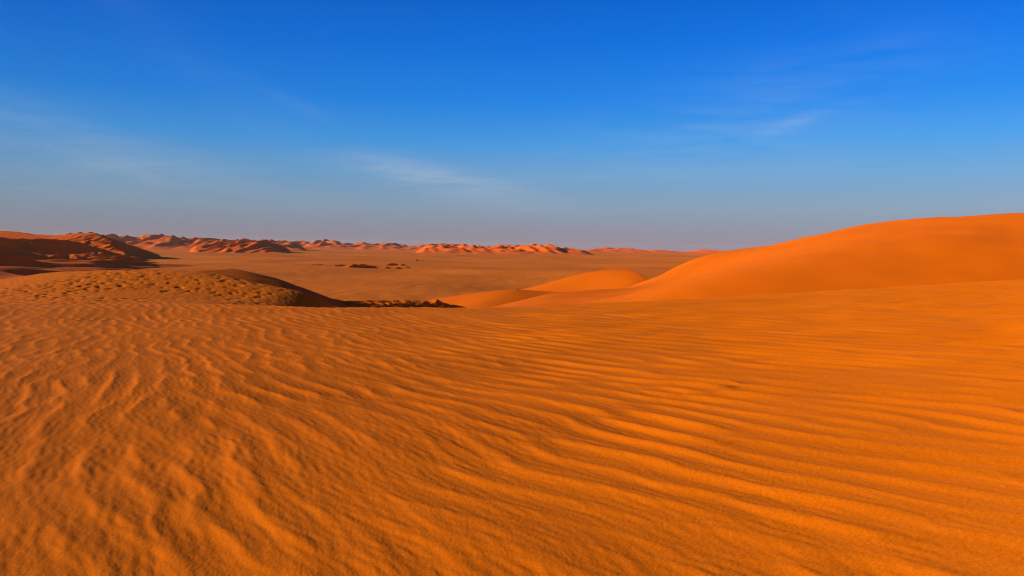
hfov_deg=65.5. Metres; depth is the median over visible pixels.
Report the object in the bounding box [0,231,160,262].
dune range
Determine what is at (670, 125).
sky
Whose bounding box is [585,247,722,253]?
dune range
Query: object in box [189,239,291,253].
dune range
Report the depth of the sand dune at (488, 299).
143.00 m
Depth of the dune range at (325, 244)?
3895.19 m
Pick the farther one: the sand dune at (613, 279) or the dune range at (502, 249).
the dune range at (502, 249)
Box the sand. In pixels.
[0,279,1023,575]
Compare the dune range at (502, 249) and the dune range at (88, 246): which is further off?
the dune range at (502, 249)
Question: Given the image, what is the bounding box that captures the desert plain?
[144,249,708,300]
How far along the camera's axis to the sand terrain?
399.19 m
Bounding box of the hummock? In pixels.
[0,270,335,307]
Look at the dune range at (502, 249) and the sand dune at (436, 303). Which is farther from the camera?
the dune range at (502, 249)
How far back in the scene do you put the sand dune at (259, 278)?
65.86 m
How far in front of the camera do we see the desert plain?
536.80 m
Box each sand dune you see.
[190,268,347,307]
[335,299,462,307]
[426,290,557,307]
[495,213,1023,306]
[521,269,648,291]
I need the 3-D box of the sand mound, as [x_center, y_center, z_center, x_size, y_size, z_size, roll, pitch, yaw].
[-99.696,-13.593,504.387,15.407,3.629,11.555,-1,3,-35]
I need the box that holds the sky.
[0,0,1023,251]
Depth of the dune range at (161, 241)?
2630.17 m
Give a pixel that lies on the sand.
(854, 433)
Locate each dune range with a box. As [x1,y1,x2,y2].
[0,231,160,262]
[65,232,307,250]
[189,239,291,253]
[265,239,452,250]
[415,244,593,254]
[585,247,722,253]
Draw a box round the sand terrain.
[0,246,196,279]
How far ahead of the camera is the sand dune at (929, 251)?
88.86 m
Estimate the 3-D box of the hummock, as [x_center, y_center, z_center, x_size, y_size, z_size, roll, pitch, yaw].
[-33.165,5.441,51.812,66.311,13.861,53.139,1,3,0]

